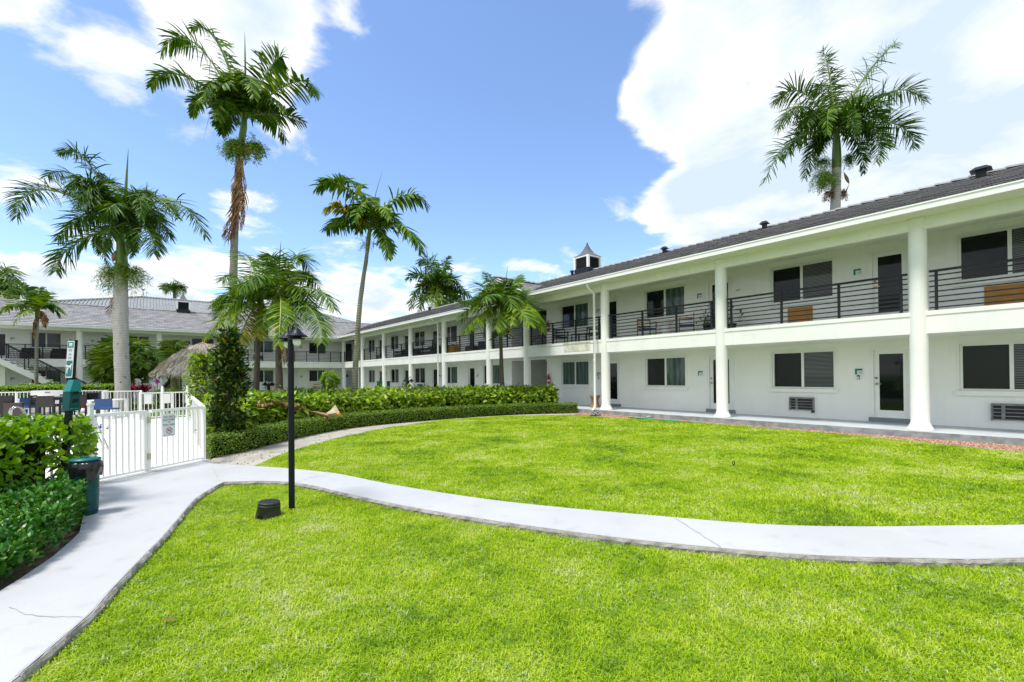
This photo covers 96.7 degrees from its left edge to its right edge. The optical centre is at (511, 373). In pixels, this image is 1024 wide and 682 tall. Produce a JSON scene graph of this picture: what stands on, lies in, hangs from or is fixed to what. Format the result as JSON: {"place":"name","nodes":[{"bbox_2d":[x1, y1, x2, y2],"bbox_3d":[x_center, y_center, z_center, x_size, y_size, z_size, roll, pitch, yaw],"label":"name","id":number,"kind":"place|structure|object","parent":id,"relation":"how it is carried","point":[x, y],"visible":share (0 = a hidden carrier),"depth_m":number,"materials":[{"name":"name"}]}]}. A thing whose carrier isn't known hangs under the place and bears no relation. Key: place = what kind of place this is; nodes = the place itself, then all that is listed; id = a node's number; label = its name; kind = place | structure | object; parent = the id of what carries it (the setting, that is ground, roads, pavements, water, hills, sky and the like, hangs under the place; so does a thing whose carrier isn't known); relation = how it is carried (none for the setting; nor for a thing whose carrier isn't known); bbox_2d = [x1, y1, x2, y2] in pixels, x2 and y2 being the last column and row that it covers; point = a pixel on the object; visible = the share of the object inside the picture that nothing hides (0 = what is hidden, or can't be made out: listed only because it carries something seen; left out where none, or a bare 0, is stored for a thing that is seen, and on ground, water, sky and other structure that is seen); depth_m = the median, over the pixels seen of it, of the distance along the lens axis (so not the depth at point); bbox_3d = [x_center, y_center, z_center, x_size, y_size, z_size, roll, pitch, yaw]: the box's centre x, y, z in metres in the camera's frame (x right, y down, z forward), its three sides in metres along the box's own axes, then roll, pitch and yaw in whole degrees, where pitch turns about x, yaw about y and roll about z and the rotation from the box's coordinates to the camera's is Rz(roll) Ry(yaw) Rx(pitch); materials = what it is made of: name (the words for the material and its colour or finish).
{"place":"outdoors","nodes":[
{"label":"outdoors","id":0,"kind":"place"},
{"bbox_2d":[31,411,200,483],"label":"pool deck","id":1,"kind":"structure","parent":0,"point":[99,447],"depth_m":10.21,"materials":[{"name":"white concrete"}]},
{"bbox_2d":[0,395,20,417],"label":"wicker armchair","id":2,"kind":"object","parent":1,"relation":"on","point":[6,399],"visible":0.37,"depth_m":17.36,"materials":[{"name":"wicker"}]},
{"bbox_2d":[2,402,24,416],"bbox_3d":[-19.268,1.459,17.592,0.520,0.610,0.520,0,0,-40],"label":"wicker box","id":3,"kind":"object","parent":1,"relation":"on","point":[15,412],"visible":0.71,"depth_m":17.43,"materials":[{"name":"wicker"}]},
{"bbox_2d":[29,395,50,413],"bbox_3d":[-18.862,1.324,18.193,0.460,0.880,0.550,0,0,-25],"label":"bar chair","id":4,"kind":"object","parent":1,"relation":"on","point":[31,400],"visible":0.32,"depth_m":17.95,"materials":[{"name":"wicker"}]},
{"bbox_2d":[30,390,62,413],"bbox_3d":[-20.547,1.274,20.181,1.040,1.000,0.630,0,0,-38],"label":"grill cabinet","id":5,"kind":"object","parent":1,"relation":"on","point":[49,393],"visible":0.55,"depth_m":20.00,"materials":[{"name":"white paint"}]},
{"bbox_2d":[36,396,60,415],"bbox_3d":[-17.821,1.310,17.493,0.550,0.880,0.460,0,0,-20],"label":"bar chair","id":6,"kind":"object","parent":1,"relation":"on","point":[45,401],"visible":0.81,"depth_m":17.32,"materials":[{"name":"wicker"}]},
{"bbox_2d":[78,395,85,415],"bbox_3d":[-17.443,1.311,18.193,0.460,0.880,0.550,0,0,-20],"label":"bar chair","id":7,"kind":"object","parent":1,"relation":"on","point":[82,399],"visible":0.23,"depth_m":18.24,"materials":[{"name":"wicker"}]},
{"bbox_2d":[85,392,100,414],"bbox_3d":[-18.021,1.296,19.593,0.460,0.940,0.440,0,0,-35],"label":"bar chair","id":8,"kind":"object","parent":1,"relation":"on","point":[92,395],"visible":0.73,"depth_m":19.59,"materials":[{"name":"black plastic"}]},
{"bbox_2d":[97,423,107,449],"bbox_3d":[-8.745,1.334,9.486,0.407,0.865,0.562,-1,0,35],"label":"pool handrail","id":9,"kind":"object","parent":1,"relation":"on","point":[99,439],"visible":0.04,"depth_m":9.53,"materials":[{"name":"metal"}]},
{"bbox_2d":[0,386,205,479],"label":"pool fence","id":10,"kind":"object","parent":1,"relation":"on","point":[196,421],"visible":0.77,"depth_m":7.26,"materials":[{"name":"white metal"}]},
{"bbox_2d":[144,394,151,403],"bbox_3d":[-13.484,0.959,16.849,0.220,0.360,0.004,0,0,-39],"label":"sign back","id":11,"kind":"object","parent":10,"relation":"attached to","point":[147,398],"visible":1,"depth_m":16.85,"materials":[{"name":"white paint"}]},
{"bbox_2d":[163,413,175,436],"bbox_3d":[-5.596,0.847,7.429,0.008,0.370,0.217,-1,0,12],"label":"warning sign","id":12,"kind":"object","parent":10,"relation":"attached to","point":[169,424],"visible":1,"depth_m":7.42,"materials":[{"name":"grey"}]},
{"bbox_2d":[94,399,120,418],"bbox_3d":[-15.328,1.345,17.242,0.580,0.760,0.500,0,0,-10],"label":"deck chair","id":13,"kind":"object","parent":1,"relation":"on","point":[103,404],"visible":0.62,"depth_m":17.01,"materials":[{"name":"blue fabric"}]},
{"bbox_2d":[87,399,128,417],"bbox_3d":[-15.866,1.384,17.892,0.950,0.700,0.800,0,0,-10],"label":"deck table","id":14,"kind":"object","parent":1,"relation":"on","point":[115,404],"visible":0.51,"depth_m":17.71,"materials":[{"name":"white paint"}]},
{"bbox_2d":[108,399,198,418],"bbox_3d":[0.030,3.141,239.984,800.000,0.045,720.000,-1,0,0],"label":"ground","id":15,"kind":"structure","parent":0,"point":[150,408],"depth_m":22.81,"materials":[{"name":"grey concrete"}]},
{"bbox_2d":[0,262,29,299],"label":"palm tree","id":16,"kind":"object","parent":15,"relation":"on","point":[6,284],"visible":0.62,"depth_m":45.46,"materials":[{"name":"green plant"}]},
{"bbox_2d":[0,281,66,384],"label":"palm tree","id":17,"kind":"object","parent":15,"relation":"on","point":[36,301],"visible":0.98,"depth_m":25.34,"materials":[{"name":"green plant"}]},
{"bbox_2d":[18,380,59,387],"bbox_3d":[-26.305,1.200,25.376,2.012,1.592,1.499,0,0,-38],"label":"planting","id":18,"kind":"object","parent":15,"relation":"on","point":[47,383],"visible":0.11,"depth_m":25.18,"materials":[{"name":"green plant"}]},
{"bbox_2d":[0,383,114,411],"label":"clipped hedge","id":19,"kind":"object","parent":15,"relation":"on","point":[12,388],"visible":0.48,"depth_m":21.44,"materials":[{"name":"green plant"}]},
{"bbox_2d":[1,138,211,411],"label":"palm tree","id":20,"kind":"object","parent":15,"relation":"on","point":[127,215],"visible":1,"depth_m":21.36,"materials":[{"name":"green plant"}]},
{"bbox_2d":[81,335,167,384],"bbox_3d":[-22.381,-0.258,26.448,6.668,4.350,3.778,-1,0,36],"label":"clumping palm","id":21,"kind":"object","parent":15,"relation":"on","point":[145,361],"visible":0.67,"depth_m":25.31,"materials":[{"name":"green plant"}]},
{"bbox_2d":[135,383,153,409],"bbox_3d":[-18.435,1.148,22.776,1.211,1.436,1.390,-1,0,19],"label":"red rosette","id":22,"kind":"object","parent":15,"relation":"on","point":[145,388],"visible":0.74,"depth_m":22.73,"materials":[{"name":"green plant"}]},
{"bbox_2d":[153,388,183,411],"bbox_3d":[-16.499,1.266,21.894,0.970,1.161,1.088,-1,0,0],"label":"planting","id":23,"kind":"object","parent":15,"relation":"on","point":[167,405],"visible":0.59,"depth_m":21.68,"materials":[{"name":"green plant"}]},
{"bbox_2d":[155,339,189,388],"bbox_3d":[-20.420,-0.105,27.234,2.653,4.019,2.036,-1,0,35],"label":"clumping palm","id":24,"kind":"object","parent":15,"relation":"on","point":[168,348],"visible":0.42,"depth_m":27.06,"materials":[{"name":"green plant"}]},
{"bbox_2d":[156,278,188,298],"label":"palm tree","id":25,"kind":"object","parent":15,"relation":"on","point":[175,288],"visible":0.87,"depth_m":79.31,"materials":[{"name":"green plant"}]},
{"bbox_2d":[148,342,249,391],"bbox_3d":[-18.006,0.059,26.003,5.154,3.633,4.544,-1,0,0],"label":"thatched hut","id":26,"kind":"object","parent":15,"relation":"on","point":[173,367],"visible":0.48,"depth_m":24.67,"materials":[{"name":"plant"}]},
{"bbox_2d":[47,296,354,321],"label":"grey roof building","id":27,"kind":"structure","parent":15,"relation":"on","point":[160,303],"depth_m":49.87,"materials":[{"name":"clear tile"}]},
{"bbox_2d":[180,351,226,416],"bbox_3d":[-8.871,0.532,13.177,1.298,2.340,1.297,-1,0,0],"label":"upright shrub","id":28,"kind":"object","parent":15,"relation":"on","point":[201,362],"visible":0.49,"depth_m":12.97,"materials":[{"name":"green plant"}]},
{"bbox_2d":[145,17,322,364],"bbox_3d":[-14.069,-8.320,23.102,9.403,20.272,4.986,-1,0,0],"label":"palm tree","id":29,"kind":"object","parent":15,"relation":"on","point":[234,94],"visible":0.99,"depth_m":22.87,"materials":[{"name":"green plant"}]},
{"bbox_2d":[202,250,298,390],"bbox_3d":[-9.694,-1.513,17.098,3.206,6.496,4.638,0,0,-32],"label":"palm tree","id":30,"kind":"object","parent":15,"relation":"on","point":[225,300],"visible":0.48,"depth_m":16.50,"materials":[{"name":"green plant"}]},
{"bbox_2d":[226,244,342,392],"bbox_3d":[-7.826,-1.431,15.531,3.349,6.275,4.826,0,0,-37],"label":"palm tree","id":31,"kind":"object","parent":15,"relation":"on","point":[286,290],"visible":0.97,"depth_m":15.16,"materials":[{"name":"green plant"}]},
{"bbox_2d":[318,369,340,389],"bbox_3d":[-12.371,0.797,30.991,1.378,2.120,1.489,-1,0,20],"label":"round shrub","id":32,"kind":"object","parent":15,"relation":"on","point":[323,380],"visible":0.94,"depth_m":30.71,"materials":[{"name":"green plant"}]},
{"bbox_2d":[404,252,471,311],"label":"palm tree","id":33,"kind":"object","parent":15,"relation":"on","point":[436,286],"visible":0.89,"depth_m":51.19,"materials":[{"name":"green plant"}]},
{"bbox_2d":[0,163,1023,445],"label":"motel building","id":34,"kind":"structure","parent":15,"relation":"on","point":[896,315],"depth_m":14.11,"materials":[{"name":"paint"}]},
{"bbox_2d":[0,331,9,357],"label":"door","id":35,"kind":"structure","parent":34,"relation":"in","point":[4,335],"depth_m":29.48,"materials":[{"name":"glass"}]},
{"bbox_2d":[19,348,39,358],"bbox_3d":[-31.415,-1.271,29.661,0.850,0.740,0.720,0,0,-39],"label":"gallery armchair","id":36,"kind":"object","parent":34,"relation":"on","point":[30,351],"visible":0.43,"depth_m":29.75,"materials":[{"name":"wicker"}]},
{"bbox_2d":[29,369,62,384],"bbox_3d":[-31.363,0.275,30.656,1.600,1.130,0.122,0,0,-39],"label":"window","id":37,"kind":"structure","parent":34,"relation":"in","point":[31,381],"depth_m":30.81,"materials":[{"name":"black glass"}]},
{"bbox_2d":[29,331,62,347],"bbox_3d":[-31.387,-2.235,30.673,1.600,1.110,0.122,0,0,-39],"label":"window","id":38,"kind":"structure","parent":34,"relation":"in","point":[49,338],"depth_m":30.74,"materials":[{"name":"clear glass"}]},
{"bbox_2d":[50,349,66,358],"bbox_3d":[-30.325,-1.275,30.540,0.850,0.740,0.720,0,0,-39],"label":"gallery armchair","id":39,"kind":"object","parent":34,"relation":"on","point":[53,355],"visible":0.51,"depth_m":30.29,"materials":[{"name":"wicker"}]},
{"bbox_2d":[129,335,150,342],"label":"window","id":40,"kind":"structure","parent":34,"relation":"in","point":[145,337],"depth_m":33.83,"materials":[{"name":"clear glass"}]},
{"bbox_2d":[190,337,214,345],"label":"window","id":41,"kind":"structure","parent":34,"relation":"in","point":[193,340],"depth_m":36.05,"materials":[{"name":"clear glass"}]},
{"bbox_2d":[253,369,274,382],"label":"window","id":42,"kind":"structure","parent":34,"relation":"in","point":[265,374],"depth_m":38.99,"materials":[{"name":"black"}]},
{"bbox_2d":[253,339,274,352],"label":"window","id":43,"kind":"structure","parent":34,"relation":"in","point":[265,344],"depth_m":39.01,"materials":[{"name":"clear glass"}]},
{"bbox_2d":[287,370,297,389],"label":"door","id":44,"kind":"structure","parent":34,"relation":"in","point":[295,371],"depth_m":40.42,"materials":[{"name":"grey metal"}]},
{"bbox_2d":[308,369,326,382],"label":"window","id":45,"kind":"structure","parent":34,"relation":"in","point":[314,375],"depth_m":41.46,"materials":[{"name":"black"}]},
{"bbox_2d":[308,342,326,353],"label":"window","id":46,"kind":"structure","parent":34,"relation":"in","point":[312,346],"depth_m":41.60,"materials":[{"name":"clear glass"}]},
{"bbox_2d":[346,370,351,387],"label":"door","id":47,"kind":"structure","parent":34,"relation":"in","point":[348,379],"depth_m":43.42,"materials":[{"name":"grey paint"}]},
{"bbox_2d":[367,369,374,383],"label":"window","id":48,"kind":"structure","parent":34,"relation":"in","point":[371,372],"depth_m":40.72,"materials":[{"name":"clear glass"}]},
{"bbox_2d":[367,338,374,353],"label":"window","id":49,"kind":"structure","parent":34,"relation":"in","point":[371,342],"depth_m":40.63,"materials":[{"name":"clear glass"}]},
{"bbox_2d":[389,334,398,351],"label":"window","id":50,"kind":"structure","parent":34,"relation":"in","point":[394,338],"depth_m":36.79,"materials":[{"name":"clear glass"}]},
{"bbox_2d":[390,368,398,383],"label":"window","id":51,"kind":"structure","parent":34,"relation":"in","point":[394,372],"depth_m":37.00,"materials":[{"name":"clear glass"}]},
{"bbox_2d":[403,368,408,387],"bbox_3d":[-8.124,0.570,35.197,0.132,1.940,1.000,0,0,-39],"label":"door","id":52,"kind":"structure","parent":34,"relation":"in","point":[405,370],"depth_m":35.38,"materials":[{"name":"white glass"}]},
{"bbox_2d":[414,330,424,347],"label":"window","id":53,"kind":"structure","parent":34,"relation":"in","point":[420,335],"depth_m":33.50,"materials":[{"name":"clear glass"}]},
{"bbox_2d":[414,367,425,384],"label":"window","id":54,"kind":"structure","parent":34,"relation":"in","point":[419,377],"depth_m":33.47,"materials":[{"name":"black"}]},
{"bbox_2d":[420,345,440,354],"bbox_3d":[-5.485,-1.482,30.533,0.770,0.680,1.500,0,0,-39],"label":"balcony sofa","id":55,"kind":"object","parent":34,"relation":"on","point":[426,351],"visible":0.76,"depth_m":30.13,"materials":[{"name":"wicker"}]},
{"bbox_2d":[431,367,436,386],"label":"door","id":56,"kind":"structure","parent":34,"relation":"in","point":[433,369],"depth_m":31.88,"materials":[{"name":"white glass"}]},
{"bbox_2d":[431,328,436,345],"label":"door","id":57,"kind":"structure","parent":34,"relation":"in","point":[433,331],"depth_m":31.86,"materials":[{"name":"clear glass"}]},
{"bbox_2d":[447,324,457,344],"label":"window","id":58,"kind":"structure","parent":34,"relation":"in","point":[451,329],"depth_m":29.96,"materials":[{"name":"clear glass"}]},
{"bbox_2d":[448,365,457,385],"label":"window","id":59,"kind":"structure","parent":34,"relation":"in","point":[452,369],"depth_m":29.88,"materials":[{"name":"black glass"}]},
{"bbox_2d":[467,365,475,386],"bbox_3d":[-2.456,0.469,28.162,0.132,1.940,0.930,0,0,-39],"label":"door","id":60,"kind":"structure","parent":34,"relation":"in","point":[471,369],"depth_m":28.25,"materials":[{"name":"clear glass"}]},
{"bbox_2d":[481,317,498,340],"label":"window","id":61,"kind":"structure","parent":34,"relation":"in","point":[484,328],"depth_m":26.71,"materials":[{"name":"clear glass"}]},
{"bbox_2d":[482,363,499,385],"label":"window","id":62,"kind":"structure","parent":34,"relation":"in","point":[496,370],"depth_m":26.31,"materials":[{"name":"black glass"}]},
{"bbox_2d":[559,300,589,331],"bbox_3d":[2.940,-2.652,21.394,0.180,1.310,1.930,0,0,-39],"label":"window","id":63,"kind":"structure","parent":34,"relation":"in","point":[577,310],"depth_m":21.39,"materials":[{"name":"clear glass"}]},
{"bbox_2d":[559,359,590,387],"bbox_3d":[2.966,0.033,21.376,0.180,1.320,1.930,0,0,-39],"label":"window","id":64,"kind":"structure","parent":34,"relation":"in","point":[574,372],"depth_m":21.37,"materials":[{"name":"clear glass"}]},
{"bbox_2d":[590,395,599,407],"bbox_3d":[3.498,1.191,19.175,0.446,0.505,0.446,-1,0,0],"label":"drum stool","id":65,"kind":"object","parent":34,"relation":"on","point":[597,402],"visible":0.84,"depth_m":19.04,"materials":[{"name":"brown wood"}]},
{"bbox_2d":[609,296,619,337],"bbox_3d":[4.325,-2.326,19.731,0.132,1.930,0.930,0,0,-39],"label":"door","id":66,"kind":"structure","parent":34,"relation":"in","point":[614,307],"depth_m":19.59,"materials":[{"name":"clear glass"}]},
{"bbox_2d":[610,358,620,406],"bbox_3d":[4.332,0.409,19.698,0.180,2.060,0.970,0,0,-39],"label":"door","id":67,"kind":"structure","parent":34,"relation":"in","point":[615,395],"depth_m":19.60,"materials":[{"name":"clear glass"}]},
{"bbox_2d":[637,319,656,335],"bbox_3d":[5.171,-1.699,17.482,0.600,0.820,0.520,0,0,-9],"label":"wooden chair","id":68,"kind":"object","parent":34,"relation":"on","point":[648,328],"visible":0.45,"depth_m":17.66,"materials":[{"name":"brown wood"}]},
{"bbox_2d":[643,283,686,322],"bbox_3d":[5.929,-2.705,17.683,0.180,1.310,1.920,0,0,-39],"label":"window","id":69,"kind":"structure","parent":34,"relation":"in","point":[672,295],"depth_m":17.66,"materials":[{"name":"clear glass"}]},
{"bbox_2d":[643,355,687,389],"bbox_3d":[5.955,-0.020,17.665,0.180,1.320,1.920,0,0,-39],"label":"window","id":70,"kind":"structure","parent":34,"relation":"in","point":[668,372],"depth_m":17.65,"materials":[{"name":"black glass"}]},
{"bbox_2d":[658,320,673,333],"bbox_3d":[5.713,-1.608,16.890,0.593,0.620,0.593,-1,0,0],"label":"drum table","id":71,"kind":"object","parent":34,"relation":"on","point":[665,326],"visible":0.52,"depth_m":16.73,"materials":[{"name":"white paint"}]},
{"bbox_2d":[679,312,694,332],"bbox_3d":[6.253,-1.717,16.299,0.520,0.820,0.600,-1,0,21],"label":"wooden chair","id":72,"kind":"object","parent":34,"relation":"on","point":[680,325],"visible":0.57,"depth_m":16.07,"materials":[{"name":"brown wood"}]},
{"bbox_2d":[696,306,714,329],"bbox_3d":[6.509,-1.799,15.139,0.748,0.963,0.862,-1,0,0],"label":"potted plant","id":73,"kind":"object","parent":34,"relation":"on","point":[706,326],"visible":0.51,"depth_m":15.06,"materials":[{"name":"green plant"}]},
{"bbox_2d":[706,275,733,329],"bbox_3d":[7.327,-2.379,16.005,0.132,1.930,0.980,0,0,-39],"label":"door","id":74,"kind":"structure","parent":34,"relation":"in","point":[710,284],"depth_m":16.19,"materials":[{"name":"clear glass"}]},
{"bbox_2d":[706,353,735,413],"bbox_3d":[7.334,0.356,15.972,0.180,2.060,1.020,0,0,-39],"label":"door","id":75,"kind":"structure","parent":34,"relation":"in","point":[711,358],"depth_m":16.17,"materials":[{"name":"clear glass"}]},
{"bbox_2d":[768,256,836,307],"bbox_3d":[8.900,-2.757,13.996,0.180,1.310,1.890,0,0,-39],"label":"window","id":76,"kind":"structure","parent":34,"relation":"in","point":[811,273],"depth_m":13.96,"materials":[{"name":"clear glass"}]},
{"bbox_2d":[769,348,838,392],"bbox_3d":[8.925,-0.072,13.978,0.180,1.320,1.890,0,0,-39],"label":"window","id":77,"kind":"structure","parent":34,"relation":"in","point":[802,370],"depth_m":13.95,"materials":[{"name":"black glass"}]},
{"bbox_2d":[868,244,908,315],"bbox_3d":[10.262,-2.431,12.360,0.132,1.930,0.920,0,0,-39],"label":"door","id":78,"kind":"structure","parent":34,"relation":"in","point":[890,261],"depth_m":12.40,"materials":[{"name":"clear glass"}]},
{"bbox_2d":[869,345,909,423],"bbox_3d":[10.270,0.304,12.327,0.180,2.060,0.960,0,0,-39],"label":"door","id":79,"kind":"structure","parent":34,"relation":"in","point":[889,366],"depth_m":12.37,"materials":[{"name":"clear glass"}]},
{"bbox_2d":[953,222,1023,286],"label":"window","id":80,"kind":"structure","parent":34,"relation":"in","point":[1001,243],"depth_m":10.90,"materials":[{"name":"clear glass"}]},
{"bbox_2d":[955,339,1023,396],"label":"window","id":81,"kind":"structure","parent":34,"relation":"in","point":[985,368],"depth_m":10.89,"materials":[{"name":"black glass"}]},
{"bbox_2d":[760,39,931,209],"bbox_3d":[16.794,-8.091,23.757,8.544,19.236,5.512,-1,0,0],"label":"palm tree","id":82,"kind":"object","parent":15,"relation":"on","point":[831,119],"visible":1,"depth_m":23.31,"materials":[{"name":"green plant"}]},
{"bbox_2d":[210,413,576,465],"bbox_3d":[-2.665,1.646,14.180,4.576,0.030,13.338,-1,0,35],"label":"dirt strip","id":83,"kind":"object","parent":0,"point":[276,449],"visible":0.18,"depth_m":10.23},
{"bbox_2d":[206,401,577,457],"bbox_3d":[-2.640,1.398,14.601,3.309,0.507,13.072,-1,-1,41],"label":"hedge","id":84,"kind":"object","parent":83,"relation":"on","point":[224,443],"visible":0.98,"depth_m":13.67,"materials":[{"name":"green plant"}]},
{"bbox_2d":[251,397,340,418],"bbox_3d":[-5.758,0.978,12.043,0.576,0.728,2.593,-1,0,30],"label":"fallen frond","id":85,"kind":"object","parent":84,"relation":"on","point":[334,409],"visible":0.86,"depth_m":12.55,"materials":[{"name":"beige plant"}]},
{"bbox_2d":[0,415,1017,590],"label":"soil","id":86,"kind":"structure","parent":0,"point":[18,573],"depth_m":3.87,"materials":[{"name":"brown soil"}]},
{"bbox_2d":[0,471,89,579],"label":"glossy ground shrub","id":87,"kind":"object","parent":86,"relation":"on","point":[32,514],"visible":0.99,"depth_m":3.92,"materials":[{"name":"green plant"}]},
{"bbox_2d":[0,412,101,492],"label":"round leaf hedge","id":88,"kind":"object","parent":86,"relation":"on","point":[25,445],"visible":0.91,"depth_m":5.09,"materials":[{"name":"green plant"}]},
{"bbox_2d":[61,340,80,479],"bbox_3d":[-5.085,0.652,5.196,0.283,2.077,0.150,-1,0,0],"label":"pet waste station","id":89,"kind":"object","parent":86,"relation":"on","point":[71,391],"visible":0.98,"depth_m":5.21,"materials":[{"name":"green metal"}]},
{"bbox_2d":[100,459,209,482],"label":"kerb","id":90,"kind":"structure","parent":86,"relation":"on","point":[145,472],"depth_m":7.16,"materials":[{"name":"white concrete"}]},
{"bbox_2d":[201,322,254,434],"bbox_3d":[-5.985,0.295,9.592,0.955,2.712,0.980,-1,0,19],"label":"upright shrub","id":91,"kind":"object","parent":86,"relation":"on","point":[228,374],"visible":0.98,"depth_m":9.44,"materials":[{"name":"green plant"}]},
{"bbox_2d":[309,173,431,393],"bbox_3d":[-5.140,-2.952,16.907,4.297,9.284,2.830,-1,0,0],"label":"palm tree","id":92,"kind":"object","parent":86,"relation":"on","point":[359,216],"visible":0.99,"depth_m":16.69,"materials":[{"name":"green plant"}]},
{"bbox_2d":[194,381,560,451],"bbox_3d":[-5.108,1.068,16.766,8.331,1.454,13.032,-1,0,41],"label":"tall hedge","id":93,"kind":"object","parent":86,"relation":"on","point":[347,399],"visible":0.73,"depth_m":15.64,"materials":[{"name":"green plant"}]},
{"bbox_2d":[454,268,546,386],"bbox_3d":[-0.516,-1.484,19.433,4.245,6.295,3.928,-1,0,0],"label":"palm tree","id":94,"kind":"object","parent":86,"relation":"on","point":[509,302],"visible":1,"depth_m":18.84,"materials":[{"name":"green plant"}]},
{"bbox_2d":[0,462,1023,681],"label":"path","id":95,"kind":"structure","parent":0,"point":[93,561],"depth_m":4.12,"materials":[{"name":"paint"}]},
{"bbox_2d":[67,456,103,516],"bbox_3d":[-4.605,1.215,4.929,0.306,0.622,0.286,-1,0,0],"label":"litter bin","id":96,"kind":"object","parent":95,"relation":"on","point":[89,469],"visible":0.68,"depth_m":4.87,"materials":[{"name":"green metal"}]},
{"bbox_2d":[9,470,720,616],"bbox_3d":[-2.172,1.496,4.484,7.583,0.001,3.758,-1,0,28],"label":"path crack","id":97,"kind":"object","parent":95,"relation":"on","point":[316,475],"visible":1,"depth_m":2.89,"materials":[{"name":"grey concrete"}]},
{"bbox_2d":[0,0,1023,322],"label":"sky","id":98,"kind":"structure","parent":0,"point":[532,132],"materials":[{"name":"blue"}]},
{"bbox_2d":[25,415,1023,681],"bbox_3d":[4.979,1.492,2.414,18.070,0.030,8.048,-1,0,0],"label":"lawn","id":99,"kind":"structure","parent":0,"point":[479,649],"depth_m":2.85,"materials":[{"name":"green plant"}]},
{"bbox_2d":[255,499,280,520],"bbox_3d":[-2.651,1.489,4.955,0.258,0.195,0.262,3,0,0],"label":"valve box","id":100,"kind":"object","parent":99,"relation":"on","point":[268,508],"visible":0.93,"depth_m":4.87,"materials":[{"name":"black plastic"}]},
{"bbox_2d":[277,323,307,509],"bbox_3d":[-2.504,0.515,5.197,0.223,2.147,0.638,0,0,-38],"label":"lamp post","id":101,"kind":"object","parent":99,"relation":"on","point":[290,338],"visible":0.98,"depth_m":5.17,"materials":[{"name":"black metal"}]},
{"bbox_2d":[569,412,1023,452],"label":"gravel","id":102,"kind":"structure","parent":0,"point":[987,445],"depth_m":10.23,"materials":[{"name":"beige gravel"}]},
{"bbox_2d":[628,417,729,425],"bbox_3d":[5.208,1.525,14.525,0.258,0.042,3.572,0,0,-39],"label":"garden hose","id":103,"kind":"object","parent":102,"relation":"on","point":[670,420],"visible":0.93,"depth_m":14.64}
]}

